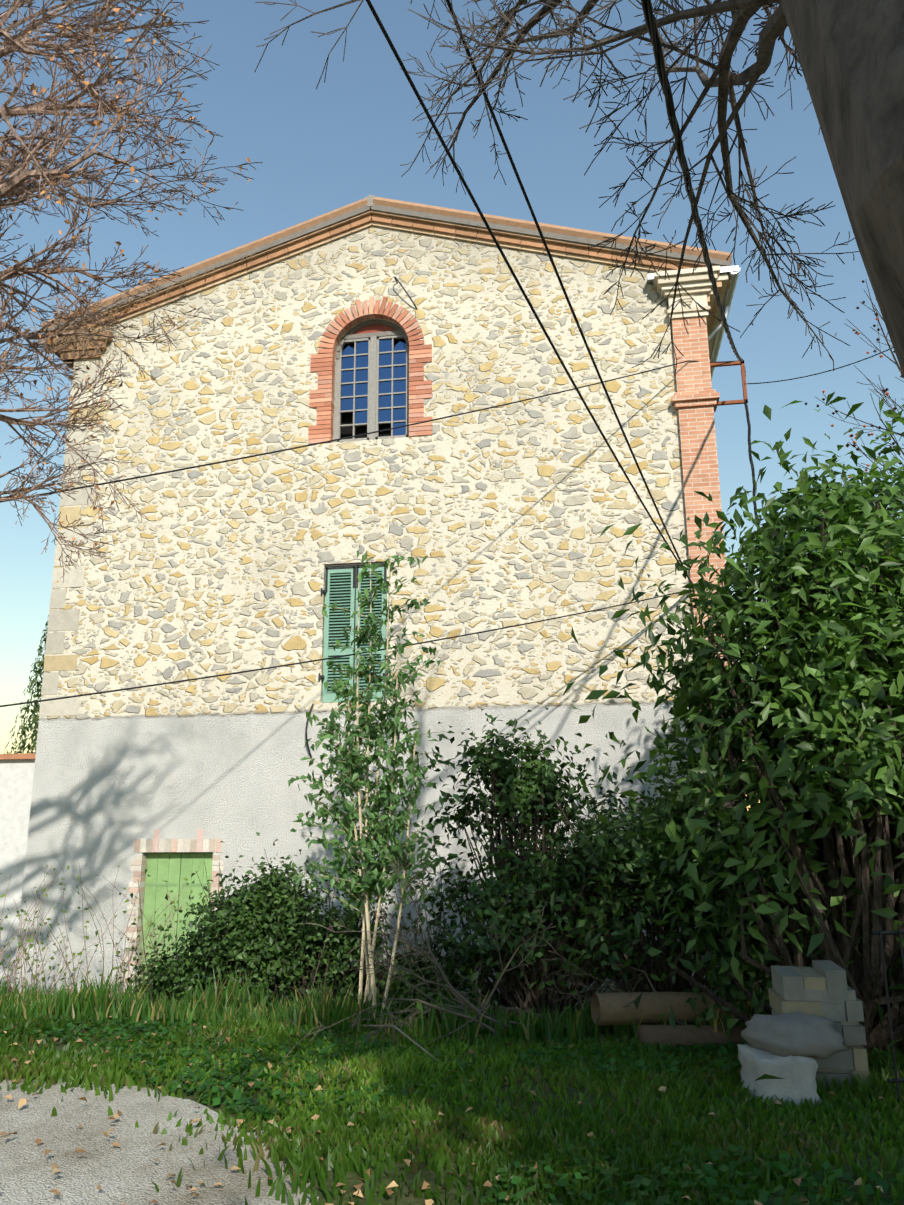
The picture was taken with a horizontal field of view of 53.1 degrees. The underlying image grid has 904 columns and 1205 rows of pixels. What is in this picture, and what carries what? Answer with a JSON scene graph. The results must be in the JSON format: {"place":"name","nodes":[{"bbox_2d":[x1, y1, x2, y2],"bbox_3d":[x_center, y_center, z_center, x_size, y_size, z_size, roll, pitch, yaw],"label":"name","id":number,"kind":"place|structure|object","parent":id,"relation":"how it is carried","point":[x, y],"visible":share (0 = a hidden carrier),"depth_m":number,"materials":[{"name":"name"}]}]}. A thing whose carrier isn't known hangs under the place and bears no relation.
{"place":"outdoors","nodes":[
{"label":"outdoors","id":0,"kind":"place"},
{"bbox_2d":[0,753,35,986],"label":"boundary wall","id":1,"kind":"structure","parent":0,"point":[16,776],"depth_m":13.40,"materials":[{"name":"paint"}]},
{"bbox_2d":[0,1079,318,1204],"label":"gravel path","id":2,"kind":"structure","parent":0,"point":[129,1170],"depth_m":4.80,"materials":[{"name":"grey gravel"}]},
{"bbox_2d":[153,339,405,852],"bbox_3d":[-2.074,0.662,14.026,4.150,9.920,2.480,-3,-14,9],"label":"building interior","id":3,"kind":"object","parent":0,"point":[346,418],"depth_m":13.40,"materials":[{"name":"black"}]},
{"bbox_2d":[0,878,903,1204],"bbox_3d":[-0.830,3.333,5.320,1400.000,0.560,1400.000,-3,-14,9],"label":"terrain","id":4,"kind":"structure","parent":0,"point":[428,1176],"depth_m":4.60,"materials":[{"name":"green plant"}]},
{"bbox_2d":[4,615,48,753],"bbox_3d":[-7.388,2.599,16.951,2.908,7.600,2.844,-3,-14,9],"label":"conifer","id":5,"kind":"object","parent":4,"relation":"on","point":[36,709],"visible":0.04,"depth_m":16.82,"materials":[{"name":"green plant"}]},
{"bbox_2d":[0,8,140,508],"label":"tree branches","id":6,"kind":"object","parent":4,"relation":"on","point":[15,179],"visible":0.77,"depth_m":6.53,"materials":[{"name":"brown plant"}]},
{"bbox_2d":[0,3,250,582],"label":"tree leaves","id":7,"kind":"object","parent":6,"relation":"on","point":[93,124],"visible":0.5,"depth_m":6.86,"materials":[{"name":"brown plant"}]},
{"bbox_2d":[0,0,262,581],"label":"fine tree twigs","id":8,"kind":"object","parent":6,"relation":"on","point":[14,6],"visible":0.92,"depth_m":6.90,"materials":[{"name":"brown wood"}]},
{"bbox_2d":[0,863,208,1002],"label":"dry weeds","id":9,"kind":"object","parent":4,"relation":"on","point":[8,979],"depth_m":10.44,"materials":[{"name":"plant"}]},
{"bbox_2d":[95,832,525,1023],"bbox_3d":[-1.482,3.451,9.474,4.878,2.055,2.258,-4,-14,16],"label":"low shrub","id":10,"kind":"object","parent":4,"relation":"on","point":[248,909],"depth_m":9.22,"materials":[{"name":"green plant"}]},
{"bbox_2d":[13,226,718,1008],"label":"building walls","id":11,"kind":"structure","parent":4,"relation":"on","point":[503,516],"depth_m":12.55,"materials":[{"name":"beige stone"}]},
{"bbox_2d":[39,366,104,715],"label":"corner quoins","id":12,"kind":"object","parent":11,"relation":"attached to","point":[62,620],"visible":0.54,"depth_m":13.22,"materials":[{"name":"beige stone"}]},
{"bbox_2d":[44,331,112,369],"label":"cornice","id":13,"kind":"structure","parent":11,"relation":"attached to","point":[70,356],"depth_m":14.02,"materials":[{"name":"beige stone"}]},
{"bbox_2d":[26,245,270,369],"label":"dry plants","id":14,"kind":"object","parent":11,"relation":"attached to","point":[98,328],"visible":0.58,"depth_m":13.92,"materials":[{"name":"brown plant"}]},
{"bbox_2d":[122,829,223,992],"bbox_3d":[-3.635,4.124,11.900,1.316,2.216,0.136,-3,-14,9],"label":"brick door surround","id":15,"kind":"object","parent":11,"relation":"attached to","point":[187,845],"visible":0.4,"depth_m":12.00,"materials":[{"name":"pink brick"}]},
{"bbox_2d":[138,853,212,986],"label":"green door leaves","id":16,"kind":"object","parent":11,"relation":"in","point":[178,868],"visible":0.46,"depth_m":12.03,"materials":[{"name":"green wood"}]},
{"bbox_2d":[144,883,210,972],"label":"door strap hinges","id":17,"kind":"object","parent":16,"relation":"attached to","point":[172,884],"depth_m":12.05,"materials":[{"name":"green metal"}]},
{"bbox_2d":[305,565,399,757],"bbox_3d":[-1.310,0.759,12.204,1.281,2.642,0.167,-3,-14,9],"label":"window shutter hardware","id":18,"kind":"object","parent":11,"relation":"attached to","point":[355,576],"visible":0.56,"depth_m":12.51,"materials":[{"name":"black metal"}]},
{"bbox_2d":[324,562,383,567],"bbox_3d":[-1.319,-0.504,12.722,0.900,0.030,0.280,-3,-14,9],"label":"window lintel","id":19,"kind":"structure","parent":11,"relation":"attached to","point":[346,564],"depth_m":12.61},
{"bbox_2d":[322,564,386,702],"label":"window shutters","id":20,"kind":"object","parent":11,"relation":"attached to","point":[340,590],"visible":0.48,"depth_m":12.43,"materials":[{"name":"green wood"}]},
{"bbox_2d":[308,296,431,443],"bbox_3d":[-1.183,-3.437,13.278,1.824,2.282,0.128,-3,-14,9],"label":"brick window surround","id":21,"kind":"object","parent":11,"relation":"attached to","point":[419,350],"visible":0.88,"depth_m":13.23,"materials":[{"name":"brick"}]},
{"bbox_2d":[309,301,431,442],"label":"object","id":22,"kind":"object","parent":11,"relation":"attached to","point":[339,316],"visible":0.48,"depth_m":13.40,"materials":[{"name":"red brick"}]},
{"bbox_2d":[334,320,408,441],"bbox_3d":[-1.159,-3.264,13.385,1.167,2.003,0.095,-3,-14,9],"label":"window frame","id":23,"kind":"object","parent":11,"relation":"in","point":[372,333],"visible":0.83,"depth_m":13.38,"materials":[{"name":"grey wood"}]},
{"bbox_2d":[341,340,405,435],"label":"window panes","id":24,"kind":"structure","parent":23,"relation":"in","point":[384,386],"depth_m":13.37,"materials":[{"name":"blue glass"}]},
{"bbox_2d":[41,195,731,353],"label":"building roof","id":25,"kind":"structure","parent":11,"relation":"on","point":[368,211],"depth_m":13.62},
{"bbox_2d":[394,276,416,309],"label":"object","id":26,"kind":"structure","parent":11,"relation":"attached to","point":[396,279],"depth_m":13.29,"materials":[{"name":"black"}]},
{"bbox_2d":[0,0,892,706],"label":"overhead cables","id":27,"kind":"object","parent":11,"relation":"attached to","point":[658,52],"visible":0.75,"depth_m":7.04,"materials":[{"name":"black plastic"}]},
{"bbox_2d":[671,316,760,992],"bbox_3d":[3.397,0.555,11.922,0.620,9.060,1.050,-3,-14,9],"label":"brick pilaster","id":28,"kind":"object","parent":11,"relation":"attached to","point":[695,399],"visible":0.44,"depth_m":12.13,"materials":[{"name":"orange brick"}]},
{"bbox_2d":[654,266,727,357],"bbox_3d":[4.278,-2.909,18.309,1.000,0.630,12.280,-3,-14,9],"label":"pillar capital","id":29,"kind":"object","parent":28,"relation":"on","point":[697,285],"depth_m":12.54,"materials":[{"name":"beige stone"}]},
{"bbox_2d":[710,360,747,405],"bbox_3d":[3.752,-2.997,12.380,0.520,0.738,0.120,-3,-14,9],"label":"metal bracket","id":30,"kind":"object","parent":11,"relation":"attached to","point":[730,402],"depth_m":12.32,"materials":[{"name":"brown metal"}]},
{"bbox_2d":[288,551,462,1022],"bbox_3d":[-0.789,1.656,8.813,1.759,4.677,1.305,-3,-14,9],"label":"sapling","id":31,"kind":"object","parent":4,"relation":"on","point":[380,883],"depth_m":8.74,"materials":[{"name":"green plant"}]},
{"bbox_2d":[0,960,768,1045],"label":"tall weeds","id":32,"kind":"object","parent":4,"relation":"on","point":[93,1000],"depth_m":8.03,"materials":[{"name":"green plant"}]},
{"bbox_2d":[0,1016,883,1204],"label":"fallen leaves","id":33,"kind":"object","parent":4,"relation":"on","point":[22,1102],"visible":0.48,"depth_m":4.84,"materials":[{"name":"brown plant"}]},
{"bbox_2d":[0,1013,903,1204],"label":"clover leaves","id":34,"kind":"object","parent":4,"relation":"on","point":[636,1181],"visible":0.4,"depth_m":5.91,"materials":[{"name":"green plant"}]},
{"bbox_2d":[284,835,769,1064],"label":"dead branches","id":35,"kind":"object","parent":4,"relation":"on","point":[462,998],"visible":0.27,"depth_m":7.53,"materials":[{"name":"brown wood"}]},
{"bbox_2d":[351,707,859,1028],"bbox_3d":[1.288,2.518,8.620,5.174,3.172,3.216,-3,-14,9],"label":"shrub","id":36,"kind":"object","parent":4,"relation":"on","point":[511,780],"depth_m":8.40,"materials":[{"name":"green plant"}]},
{"bbox_2d":[591,992,754,1048],"bbox_3d":[1.920,3.384,7.305,1.479,0.425,0.597,2,-14,-8],"label":"log pile","id":37,"kind":"object","parent":4,"relation":"on","point":[608,1009],"visible":0.42,"depth_m":7.31,"materials":[{"name":"brown wood"}]},
{"bbox_2d":[454,0,903,375],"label":"tree branches","id":38,"kind":"object","parent":4,"relation":"on","point":[850,53],"visible":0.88,"depth_m":2.43,"materials":[{"name":"grey plant"}]},
{"bbox_2d":[254,0,858,375],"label":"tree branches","id":39,"kind":"object","parent":38,"relation":"attached to","point":[502,17],"visible":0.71,"depth_m":5.14,"materials":[{"name":"grey plant"}]},
{"bbox_2d":[522,392,903,1080],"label":"laurel","id":40,"kind":"object","parent":4,"relation":"on","point":[848,516],"depth_m":7.03,"materials":[{"name":"green plant"}]},
{"bbox_2d":[737,1011,846,1106],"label":"sacks","id":41,"kind":"object","parent":4,"relation":"on","point":[787,1047],"visible":0.92,"depth_m":5.65,"materials":[{"name":"grey fabric"}]},
{"bbox_2d":[768,960,868,1089],"bbox_3d":[2.478,2.856,6.168,0.516,0.726,0.526,-3,-14,9],"label":"block stack","id":42,"kind":"object","parent":4,"relation":"on","point":[821,988],"visible":0.71,"depth_m":5.97,"materials":[{"name":"grey concrete"}]},
{"bbox_2d":[816,279,903,512],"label":"bare tree branches","id":43,"kind":"object","parent":4,"relation":"on","point":[889,398],"visible":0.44,"depth_m":10.47,"materials":[{"name":"brown plant"}]},
{"bbox_2d":[805,280,903,514],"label":"tree leaves","id":44,"kind":"object","parent":43,"relation":"attached to","point":[847,445],"visible":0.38,"depth_m":10.35,"materials":[{"name":"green plant"}]},
{"bbox_2d":[871,924,903,1102],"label":"iron fence","id":45,"kind":"object","parent":4,"relation":"on","point":[896,1080],"visible":0.83,"depth_m":5.63,"materials":[{"name":"black metal"}]},
{"bbox_2d":[0,0,903,810],"label":"sky","id":46,"kind":"structure","parent":0,"point":[342,142],"materials":[{"name":"blue"}]},
{"bbox_2d":[647,266,739,380],"bbox_3d":[4.360,1.342,17.341,1.255,9.430,12.175,-3,-14,9],"label":"gutter downpipe","id":47,"kind":"object","parent":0,"point":[717,331],"visible":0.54,"depth_m":13.22,"materials":[{"name":"grey metal"}]}
]}

